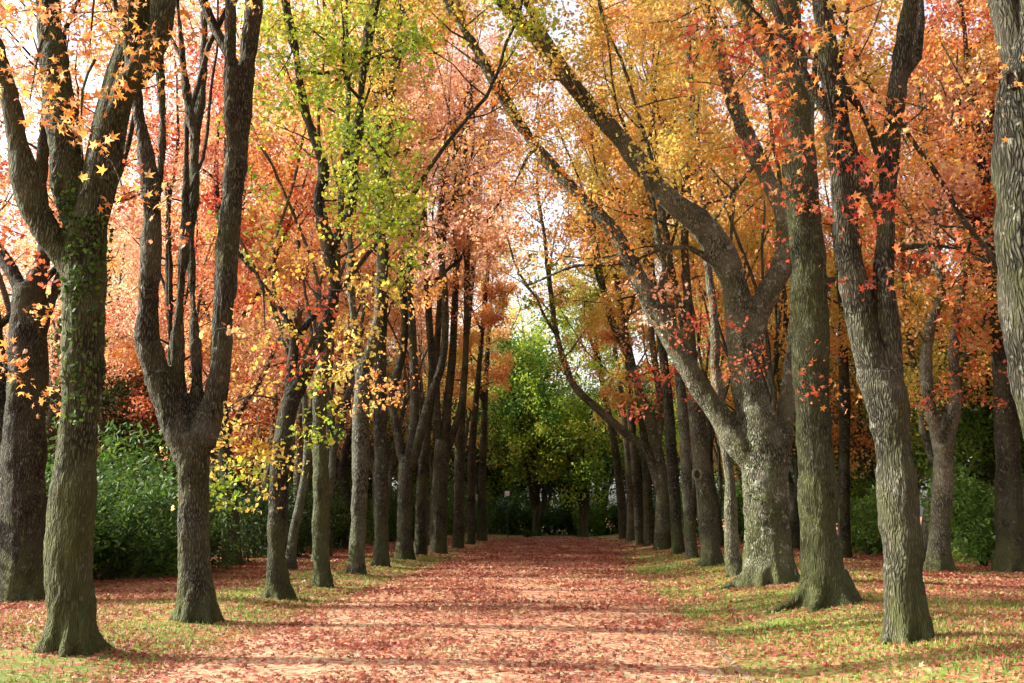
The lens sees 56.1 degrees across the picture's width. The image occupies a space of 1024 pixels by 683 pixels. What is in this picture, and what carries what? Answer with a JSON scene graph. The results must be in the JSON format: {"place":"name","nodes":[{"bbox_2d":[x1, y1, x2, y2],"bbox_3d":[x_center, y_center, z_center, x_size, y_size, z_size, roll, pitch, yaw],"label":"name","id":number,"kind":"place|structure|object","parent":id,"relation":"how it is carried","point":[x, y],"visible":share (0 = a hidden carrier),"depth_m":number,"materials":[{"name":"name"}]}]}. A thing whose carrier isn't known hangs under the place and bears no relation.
{"place":"outdoors","nodes":[
{"label":"outdoors","id":0,"kind":"place"},
{"bbox_2d":[110,537,748,682],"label":"path","id":1,"kind":"structure","parent":0,"point":[294,669],"depth_m":11.74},
{"bbox_2d":[0,0,1001,516],"label":"sky","id":2,"kind":"structure","parent":0,"point":[30,45],"materials":[{"name":"white"}]},
{"bbox_2d":[0,517,1023,682],"bbox_3d":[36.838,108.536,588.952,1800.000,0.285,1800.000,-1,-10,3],"label":"ground","id":3,"kind":"structure","parent":0,"point":[77,664],"depth_m":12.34,"materials":[{"name":"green plant"}]},
{"bbox_2d":[0,156,49,384],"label":"woodland tree","id":4,"kind":"object","parent":3,"relation":"on","point":[2,308],"visible":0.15,"depth_m":51.42,"materials":[{"name":"orange plant"}]},
{"bbox_2d":[0,158,143,406],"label":"woodland tree","id":5,"kind":"object","parent":3,"relation":"on","point":[3,209],"visible":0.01,"depth_m":65.01,"materials":[{"name":"orange plant"}]},
{"bbox_2d":[45,420,148,569],"bbox_3d":[-11.510,3.651,21.464,6.416,3.895,4.268,-5,-11,24],"label":"shrub","id":6,"kind":"object","parent":3,"relation":"on","point":[103,529],"visible":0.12,"depth_m":21.53,"materials":[{"name":"green plant"}]},
{"bbox_2d":[0,0,213,474],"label":"woodland tree","id":7,"kind":"object","parent":3,"relation":"on","point":[54,374],"visible":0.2,"depth_m":35.81,"materials":[{"name":"orange plant"}]},
{"bbox_2d":[45,419,177,567],"bbox_3d":[-12.373,4.715,28.751,5.237,4.437,7.874,3,-11,-17],"label":"shrub","id":8,"kind":"object","parent":3,"relation":"on","point":[150,473],"visible":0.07,"depth_m":27.45,"materials":[{"name":"green plant"}]},
{"bbox_2d":[0,0,224,602],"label":"maple tree","id":9,"kind":"object","parent":3,"relation":"on","point":[24,452],"visible":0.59,"depth_m":18.17,"materials":[{"name":"orange plant"}]},
{"bbox_2d":[46,326,208,489],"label":"green tree","id":10,"kind":"object","parent":3,"relation":"on","point":[122,393],"visible":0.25,"depth_m":46.37,"materials":[{"name":"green plant"}]},
{"bbox_2d":[47,455,241,580],"bbox_3d":[-9.709,4.482,24.320,5.833,3.359,3.880,6,-12,-30],"label":"shrub","id":11,"kind":"object","parent":3,"relation":"on","point":[123,541],"visible":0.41,"depth_m":23.76,"materials":[{"name":"green plant"}]},
{"bbox_2d":[49,145,248,476],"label":"woodland tree","id":12,"kind":"object","parent":3,"relation":"on","point":[134,370],"visible":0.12,"depth_m":47.14,"materials":[{"name":"orange plant"}]},
{"bbox_2d":[0,0,306,656],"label":"maple tree","id":13,"kind":"object","parent":3,"relation":"on","point":[74,247],"visible":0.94,"depth_m":11.59,"materials":[{"name":"brown plant"}]},
{"bbox_2d":[95,463,245,572],"bbox_3d":[-10.258,5.072,27.259,5.249,3.143,3.492,4,-11,-19],"label":"shrub","id":14,"kind":"object","parent":3,"relation":"on","point":[231,560],"visible":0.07,"depth_m":27.34,"materials":[{"name":"green plant"}]},
{"bbox_2d":[83,136,270,493],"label":"woodland tree","id":15,"kind":"object","parent":3,"relation":"on","point":[133,265],"visible":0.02,"depth_m":46.92,"materials":[{"name":"orange plant"}]},
{"bbox_2d":[79,0,278,570],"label":"maple tree","id":16,"kind":"object","parent":3,"relation":"on","point":[167,284],"visible":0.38,"depth_m":28.77,"materials":[{"name":"orange plant"}]},
{"bbox_2d":[98,458,267,563],"bbox_3d":[-11.071,5.641,31.561,6.124,3.600,4.074,-2,-11,12],"label":"shrub","id":17,"kind":"object","parent":3,"relation":"on","point":[248,536],"visible":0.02,"depth_m":31.28,"materials":[{"name":"green plant"}]},
{"bbox_2d":[111,0,329,624],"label":"maple tree","id":18,"kind":"object","parent":3,"relation":"on","point":[190,423],"visible":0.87,"depth_m":15.00,"materials":[{"name":"brown plant"}]},
{"bbox_2d":[105,141,352,555],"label":"woodland tree","id":19,"kind":"object","parent":3,"relation":"on","point":[246,377],"visible":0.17,"depth_m":37.38,"materials":[{"name":"orange plant"}]},
{"bbox_2d":[122,5,341,565],"bbox_3d":[-8.647,-1.914,31.248,6.301,18.855,7.367,-4,-11,21],"label":"maple tree","id":20,"kind":"object","parent":3,"relation":"on","point":[245,224],"visible":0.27,"depth_m":31.33,"materials":[{"name":"orange plant"}]},
{"bbox_2d":[121,0,382,443],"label":"woodland tree","id":21,"kind":"object","parent":3,"relation":"on","point":[235,367],"visible":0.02,"depth_m":44.59,"materials":[{"name":"orange plant"}]},
{"bbox_2d":[229,396,292,498],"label":"green tree","id":22,"kind":"object","parent":3,"relation":"on","point":[245,496],"visible":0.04,"depth_m":58.05,"materials":[{"name":"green plant"}]},
{"bbox_2d":[215,466,332,551],"bbox_3d":[-10.637,7.300,41.904,6.999,4.065,4.656,10,-14,-44],"label":"shrub","id":23,"kind":"object","parent":3,"relation":"on","point":[249,489],"visible":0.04,"depth_m":41.92,"materials":[{"name":"green plant"}]},
{"bbox_2d":[185,97,373,552],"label":"woodland tree","id":24,"kind":"object","parent":3,"relation":"on","point":[276,403],"visible":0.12,"depth_m":42.29,"materials":[{"name":"orange plant"}]},
{"bbox_2d":[212,471,351,557],"bbox_3d":[-8.871,6.486,35.966,5.833,3.509,3.880,-6,-12,31],"label":"shrub","id":25,"kind":"object","parent":3,"relation":"on","point":[305,525],"visible":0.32,"depth_m":35.30,"materials":[{"name":"green plant"}]},
{"bbox_2d":[239,101,367,553],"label":"maple tree","id":26,"kind":"object","parent":3,"relation":"on","point":[297,320],"visible":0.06,"depth_m":40.49,"materials":[{"name":"orange plant"}]},
{"bbox_2d":[163,0,459,569],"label":"slender tree","id":27,"kind":"object","parent":3,"relation":"on","point":[291,554],"visible":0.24,"depth_m":29.85,"materials":[{"name":"orange plant"}]},
{"bbox_2d":[240,194,401,542],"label":"woodland tree","id":28,"kind":"object","parent":3,"relation":"on","point":[308,388],"visible":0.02,"depth_m":50.58,"materials":[{"name":"orange plant"}]},
{"bbox_2d":[289,477,373,548],"bbox_3d":[-9.465,8.259,46.096,6.124,3.587,4.074,-8,-13,38],"label":"shrub","id":29,"kind":"object","parent":3,"relation":"on","point":[338,534],"visible":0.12,"depth_m":44.91,"materials":[{"name":"green plant"}]},
{"bbox_2d":[256,156,422,548],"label":"maple tree","id":30,"kind":"object","parent":3,"relation":"on","point":[341,465],"visible":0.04,"depth_m":46.16,"materials":[{"name":"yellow plant"}]},
{"bbox_2d":[289,378,407,510],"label":"green tree","id":31,"kind":"object","parent":3,"relation":"on","point":[349,464],"visible":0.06,"depth_m":63.85,"materials":[{"name":"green plant"}]},
{"bbox_2d":[236,0,487,587],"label":"maple tree","id":32,"kind":"object","parent":3,"relation":"on","point":[322,575],"visible":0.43,"depth_m":22.16,"materials":[{"name":"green plant"}]},
{"bbox_2d":[293,82,432,526],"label":"slender tree","id":33,"kind":"object","parent":3,"relation":"on","point":[372,460],"visible":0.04,"depth_m":44.85,"materials":[{"name":"orange plant"}]},
{"bbox_2d":[238,0,494,560],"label":"slender tree","id":34,"kind":"object","parent":3,"relation":"on","point":[333,449],"visible":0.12,"depth_m":35.29,"materials":[{"name":"orange plant"}]},
{"bbox_2d":[258,53,481,555],"bbox_3d":[-5.481,-1.431,37.955,5.681,19.988,11.560,-5,-11,25],"label":"slender tree","id":35,"kind":"object","parent":3,"relation":"on","point":[341,350],"visible":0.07,"depth_m":37.02,"materials":[{"name":"orange plant"}]},
{"bbox_2d":[283,0,458,566],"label":"maple tree","id":36,"kind":"object","parent":3,"relation":"on","point":[381,556],"visible":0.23,"depth_m":30.04,"materials":[{"name":"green plant"}]},
{"bbox_2d":[161,0,590,599],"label":"maple tree","id":37,"kind":"object","parent":3,"relation":"on","point":[297,374],"visible":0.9,"depth_m":18.38,"materials":[{"name":"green plant"}]},
{"bbox_2d":[337,345,442,536],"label":"green tree","id":38,"kind":"object","parent":3,"relation":"on","point":[369,488],"visible":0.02,"depth_m":71.75,"materials":[{"name":"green plant"}]},
{"bbox_2d":[337,260,449,482],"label":"woodland tree","id":39,"kind":"object","parent":3,"relation":"on","point":[396,465],"visible":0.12,"depth_m":66.72,"materials":[{"name":"orange plant"}]},
{"bbox_2d":[273,116,514,553],"bbox_3d":[-5.798,-0.904,41.801,11.757,20.281,5.777,1,-10,-4],"label":"slender tree","id":40,"kind":"object","parent":3,"relation":"on","point":[391,458],"visible":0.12,"depth_m":41.33,"materials":[{"name":"orange plant"}]},
{"bbox_2d":[347,127,451,544],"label":"slender tree","id":41,"kind":"object","parent":3,"relation":"on","point":[421,403],"visible":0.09,"depth_m":50.44,"materials":[{"name":"orange plant"}]},
{"bbox_2d":[366,476,453,541],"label":"shrub","id":42,"kind":"object","parent":3,"relation":"on","point":[392,521],"visible":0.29,"depth_m":56.88,"materials":[{"name":"green plant"}]},
{"bbox_2d":[367,189,457,536],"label":"slender tree","id":43,"kind":"object","parent":3,"relation":"on","point":[420,348],"visible":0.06,"depth_m":56.35,"materials":[{"name":"orange plant"}]},
{"bbox_2d":[258,0,597,574],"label":"maple tree","id":44,"kind":"object","parent":3,"relation":"on","point":[364,374],"visible":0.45,"depth_m":26.32,"materials":[{"name":"orange plant"}]},
{"bbox_2d":[306,0,576,559],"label":"maple tree","id":45,"kind":"object","parent":3,"relation":"on","point":[408,455],"visible":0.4,"depth_m":35.75,"materials":[{"name":"brown plant"}]},
{"bbox_2d":[405,72,515,547],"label":"maple tree","id":46,"kind":"object","parent":3,"relation":"on","point":[458,516],"visible":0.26,"depth_m":47.88,"materials":[{"name":"brown plant"}]},
{"bbox_2d":[390,194,537,470],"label":"slender tree","id":47,"kind":"object","parent":3,"relation":"on","point":[467,422],"visible":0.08,"depth_m":64.41,"materials":[{"name":"orange plant"}]},
{"bbox_2d":[391,255,540,533],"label":"green tree","id":48,"kind":"object","parent":3,"relation":"on","point":[478,436],"visible":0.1,"depth_m":85.17,"materials":[{"name":"green plant"}]},
{"bbox_2d":[419,382,513,504],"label":"green tree","id":49,"kind":"object","parent":3,"relation":"on","point":[452,461],"visible":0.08,"depth_m":87.51,"materials":[{"name":"green plant"}]},
{"bbox_2d":[366,1,575,554],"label":"maple tree","id":50,"kind":"object","parent":3,"relation":"on","point":[420,545],"visible":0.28,"depth_m":38.49,"materials":[{"name":"orange plant"}]},
{"bbox_2d":[393,0,551,553],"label":"maple tree","id":51,"kind":"object","parent":3,"relation":"on","point":[445,432],"visible":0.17,"depth_m":41.37,"materials":[{"name":"brown plant"}]},
{"bbox_2d":[422,225,525,540],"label":"maple tree","id":52,"kind":"object","parent":3,"relation":"on","point":[481,534],"visible":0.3,"depth_m":61.33,"materials":[{"name":"orange plant"}]},
{"bbox_2d":[436,163,527,544],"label":"maple tree","id":53,"kind":"object","parent":3,"relation":"on","point":[491,296],"visible":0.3,"depth_m":55.15,"materials":[{"name":"orange plant"}]},
{"bbox_2d":[452,393,525,532],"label":"green tree","id":54,"kind":"object","parent":3,"relation":"on","point":[495,490],"visible":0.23,"depth_m":85.73,"materials":[{"name":"green plant"}]},
{"bbox_2d":[475,486,531,534],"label":"shrub","id":55,"kind":"object","parent":3,"relation":"on","point":[493,505],"visible":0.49,"depth_m":80.79,"materials":[{"name":"green plant"}]},
{"bbox_2d":[489,495,531,534],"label":"shrub","id":56,"kind":"object","parent":3,"relation":"on","point":[517,532],"visible":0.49,"depth_m":81.24,"materials":[{"name":"green plant"}]},
{"bbox_2d":[0,535,1023,682],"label":"fallen leaf litter","id":57,"kind":"object","parent":3,"relation":"on","point":[561,549],"visible":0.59,"depth_m":14.89,"materials":[{"name":"plant"}]},
{"bbox_2d":[449,301,590,535],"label":"green tree","id":58,"kind":"object","parent":3,"relation":"on","point":[527,367],"visible":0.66,"depth_m":77.24,"materials":[{"name":"green plant"}]},
{"bbox_2d":[508,491,578,534],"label":"shrub","id":59,"kind":"object","parent":3,"relation":"on","point":[544,530],"visible":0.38,"depth_m":82.34,"materials":[{"name":"green plant"}]},
{"bbox_2d":[463,235,632,530],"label":"green tree","id":60,"kind":"object","parent":3,"relation":"on","point":[574,360],"visible":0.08,"depth_m":105.97,"materials":[{"name":"green plant"}]},
{"bbox_2d":[488,369,620,536],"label":"green tree","id":61,"kind":"object","parent":3,"relation":"on","point":[580,474],"visible":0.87,"depth_m":74.36,"materials":[{"name":"green plant"}]},
{"bbox_2d":[518,371,600,532],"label":"green tree","id":62,"kind":"object","parent":3,"relation":"on","point":[558,486],"visible":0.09,"depth_m":93.11,"materials":[{"name":"green plant"}]},
{"bbox_2d":[545,489,608,534],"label":"shrub","id":63,"kind":"object","parent":3,"relation":"on","point":[568,522],"visible":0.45,"depth_m":81.89,"materials":[{"name":"green plant"}]},
{"bbox_2d":[451,31,718,549],"bbox_3d":[3.323,-2.605,43.043,11.926,24.156,8.078,3,-11,-17],"label":"maple tree","id":64,"kind":"object","parent":3,"relation":"on","point":[653,454],"visible":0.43,"depth_m":42.18,"materials":[{"name":"orange plant"}]},
{"bbox_2d":[527,174,657,544],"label":"maple tree","id":65,"kind":"object","parent":3,"relation":"on","point":[637,493],"visible":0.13,"depth_m":50.29,"materials":[{"name":"brown plant"}]},
{"bbox_2d":[570,491,617,535],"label":"shrub","id":66,"kind":"object","parent":3,"relation":"on","point":[593,524],"visible":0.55,"depth_m":79.12,"materials":[{"name":"green plant"}]},
{"bbox_2d":[552,262,639,539],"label":"maple tree","id":67,"kind":"object","parent":3,"relation":"on","point":[621,504],"visible":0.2,"depth_m":63.01,"materials":[{"name":"orange plant"}]},
{"bbox_2d":[563,388,640,526],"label":"green tree","id":68,"kind":"object","parent":3,"relation":"on","point":[607,458],"visible":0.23,"depth_m":82.36,"materials":[{"name":"green plant"}]},
{"bbox_2d":[552,245,656,541],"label":"maple tree","id":69,"kind":"object","parent":3,"relation":"on","point":[630,533],"visible":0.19,"depth_m":57.09,"materials":[{"name":"orange plant"}]},
{"bbox_2d":[563,136,676,546],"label":"maple tree","id":70,"kind":"object","parent":3,"relation":"on","point":[648,526],"visible":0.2,"depth_m":47.26,"materials":[{"name":"brown plant"}]},
{"bbox_2d":[530,0,711,557],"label":"maple tree","id":71,"kind":"object","parent":3,"relation":"on","point":[691,549],"visible":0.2,"depth_m":33.36,"materials":[{"name":"orange plant"}]},
{"bbox_2d":[521,262,728,482],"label":"woodland tree","id":72,"kind":"object","parent":3,"relation":"on","point":[592,356],"visible":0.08,"depth_m":64.01,"materials":[{"name":"orange plant"}]},
{"bbox_2d":[575,351,679,501],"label":"green tree","id":73,"kind":"object","parent":3,"relation":"on","point":[651,402],"visible":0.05,"depth_m":88.69,"materials":[{"name":"green plant"}]},
{"bbox_2d":[397,0,901,589],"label":"maple tree","id":74,"kind":"object","parent":3,"relation":"on","point":[753,430],"visible":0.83,"depth_m":20.84,"materials":[{"name":"orange plant"}]},
{"bbox_2d":[563,0,758,567],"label":"maple tree","id":75,"kind":"object","parent":3,"relation":"on","point":[710,552],"visible":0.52,"depth_m":29.02,"materials":[{"name":"brown plant"}]},
{"bbox_2d":[562,2,762,554],"bbox_3d":[6.418,-3.544,37.260,9.249,23.883,5.834,-1,-10,3],"label":"maple tree","id":76,"kind":"object","parent":3,"relation":"on","point":[677,544],"visible":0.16,"depth_m":36.30,"materials":[{"name":"orange plant"}]},
{"bbox_2d":[592,185,765,511],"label":"slender tree","id":77,"kind":"object","parent":3,"relation":"on","point":[720,485],"visible":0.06,"depth_m":51.16,"materials":[{"name":"orange plant"}]},
{"bbox_2d":[582,0,834,410],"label":"slender tree","id":78,"kind":"object","parent":3,"relation":"on","point":[770,389],"visible":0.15,"depth_m":35.89,"materials":[{"name":"orange plant"}]},
{"bbox_2d":[651,112,765,515],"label":"slender tree","id":79,"kind":"object","parent":3,"relation":"on","point":[694,493],"visible":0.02,"depth_m":55.94,"materials":[{"name":"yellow plant"}]},
{"bbox_2d":[647,221,782,486],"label":"woodland tree","id":80,"kind":"object","parent":3,"relation":"on","point":[737,466],"visible":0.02,"depth_m":57.66,"materials":[{"name":"orange plant"}]},
{"bbox_2d":[609,100,830,382],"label":"slender tree","id":81,"kind":"object","parent":3,"relation":"on","point":[719,305],"visible":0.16,"depth_m":41.06,"materials":[{"name":"orange plant"}]},
{"bbox_2d":[609,33,850,545],"bbox_3d":[10.582,-2.452,44.210,13.384,23.977,6.577,5,-12,-27],"label":"slender tree","id":82,"kind":"object","parent":3,"relation":"on","point":[711,431],"visible":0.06,"depth_m":43.74,"materials":[{"name":"orange plant"}]},
{"bbox_2d":[717,483,744,541],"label":"shrub","id":83,"kind":"object","parent":3,"relation":"on","point":[739,495],"visible":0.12,"depth_m":49.55,"materials":[{"name":"green plant"}]},
{"bbox_2d":[625,0,857,577],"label":"maple tree","id":84,"kind":"object","parent":3,"relation":"on","point":[733,562],"visible":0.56,"depth_m":23.29,"materials":[{"name":"orange plant"}]},
{"bbox_2d":[619,0,865,613],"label":"maple tree","id":85,"kind":"object","parent":3,"relation":"on","point":[825,579],"visible":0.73,"depth_m":15.63,"materials":[{"name":"brown plant"}]},
{"bbox_2d":[638,0,900,376],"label":"slender tree","id":86,"kind":"object","parent":3,"relation":"on","point":[777,355],"visible":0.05,"depth_m":42.32,"materials":[{"name":"orange plant"}]},
{"bbox_2d":[669,160,873,541],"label":"woodland tree","id":87,"kind":"object","parent":3,"relation":"on","point":[728,397],"visible":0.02,"depth_m":53.79,"materials":[{"name":"orange plant"}]},
{"bbox_2d":[650,112,912,548],"bbox_3d":[12.398,-1.180,45.147,14.320,21.946,8.322,-6,-12,31],"label":"woodland tree","id":88,"kind":"object","parent":3,"relation":"on","point":[794,521],"visible":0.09,"depth_m":43.28,"materials":[{"name":"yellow plant"}]},
{"bbox_2d":[628,0,996,645],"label":"maple tree","id":89,"kind":"object","parent":3,"relation":"on","point":[872,320],"visible":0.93,"depth_m":11.39,"materials":[{"name":"brown plant"}]},
{"bbox_2d":[720,127,915,481],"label":"woodland tree","id":90,"kind":"object","parent":3,"relation":"on","point":[792,468],"depth_m":49.26,"materials":[{"name":"orange plant"}]},
{"bbox_2d":[761,342,936,546],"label":"green tree","id":91,"kind":"object","parent":3,"relation":"on","point":[837,445],"visible":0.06,"depth_m":43.98,"materials":[{"name":"green plant"}]},
{"bbox_2d":[722,111,983,551],"bbox_3d":[14.832,-0.439,40.961,10.524,19.106,9.276,8,-13,-37],"label":"woodland tree","id":92,"kind":"object","parent":3,"relation":"on","point":[862,449],"visible":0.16,"depth_m":40.46,"materials":[{"name":"plant"}]},
{"bbox_2d":[834,456,875,549],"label":"shrub","id":93,"kind":"object","parent":3,"relation":"on","point":[861,488],"visible":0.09,"depth_m":39.73,"materials":[{"name":"green plant"}]},
{"bbox_2d":[836,485,882,555],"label":"shrub","id":94,"kind":"object","parent":3,"relation":"on","point":[864,528],"visible":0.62,"depth_m":36.17,"materials":[{"name":"green plant"}]},
{"bbox_2d":[772,1,947,557],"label":"maple tree","id":95,"kind":"object","parent":3,"relation":"on","point":[844,533],"visible":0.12,"depth_m":33.85,"materials":[{"name":"brown plant"}]},
{"bbox_2d":[778,0,993,560],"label":"woodland tree","id":96,"kind":"object","parent":3,"relation":"on","point":[913,364],"visible":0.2,"depth_m":32.19,"materials":[{"name":"orange plant"}]},
{"bbox_2d":[803,0,1002,377],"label":"woodland tree","id":97,"kind":"object","parent":3,"relation":"on","point":[932,168],"visible":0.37,"depth_m":24.52,"materials":[{"name":"orange plant"}]},
{"bbox_2d":[805,0,1009,571],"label":"maple tree","id":98,"kind":"object","parent":3,"relation":"on","point":[938,554],"visible":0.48,"depth_m":26.58,"materials":[{"name":"orange plant"}]},
{"bbox_2d":[837,297,988,547],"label":"green tree","id":99,"kind":"object","parent":3,"relation":"on","point":[924,483],"visible":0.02,"depth_m":45.11,"materials":[{"name":"green plant"}]},
{"bbox_2d":[833,0,1023,572],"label":"maple tree","id":100,"kind":"object","parent":3,"relation":"on","point":[1008,555],"visible":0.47,"depth_m":26.17,"materials":[{"name":"orange plant"}]},
{"bbox_2d":[856,287,1023,542],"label":"green tree","id":101,"kind":"object","parent":3,"relation":"on","point":[979,423],"visible":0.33,"depth_m":34.42,"materials":[{"name":"green plant"}]},
{"bbox_2d":[869,51,1020,430],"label":"woodland tree","id":102,"kind":"object","parent":3,"relation":"on","point":[950,275],"visible":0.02,"depth_m":42.10,"materials":[{"name":"orange plant"}]},
{"bbox_2d":[916,0,1023,438],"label":"maple tree","id":103,"kind":"object","parent":3,"relation":"on","point":[1007,149],"visible":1,"depth_m":8.22,"materials":[{"name":"orange plant"}]},
{"bbox_2d":[919,457,1023,565],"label":"shrub","id":104,"kind":"object","parent":3,"relation":"on","point":[974,510],"visible":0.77,"depth_m":28.42,"materials":[{"name":"green plant"}]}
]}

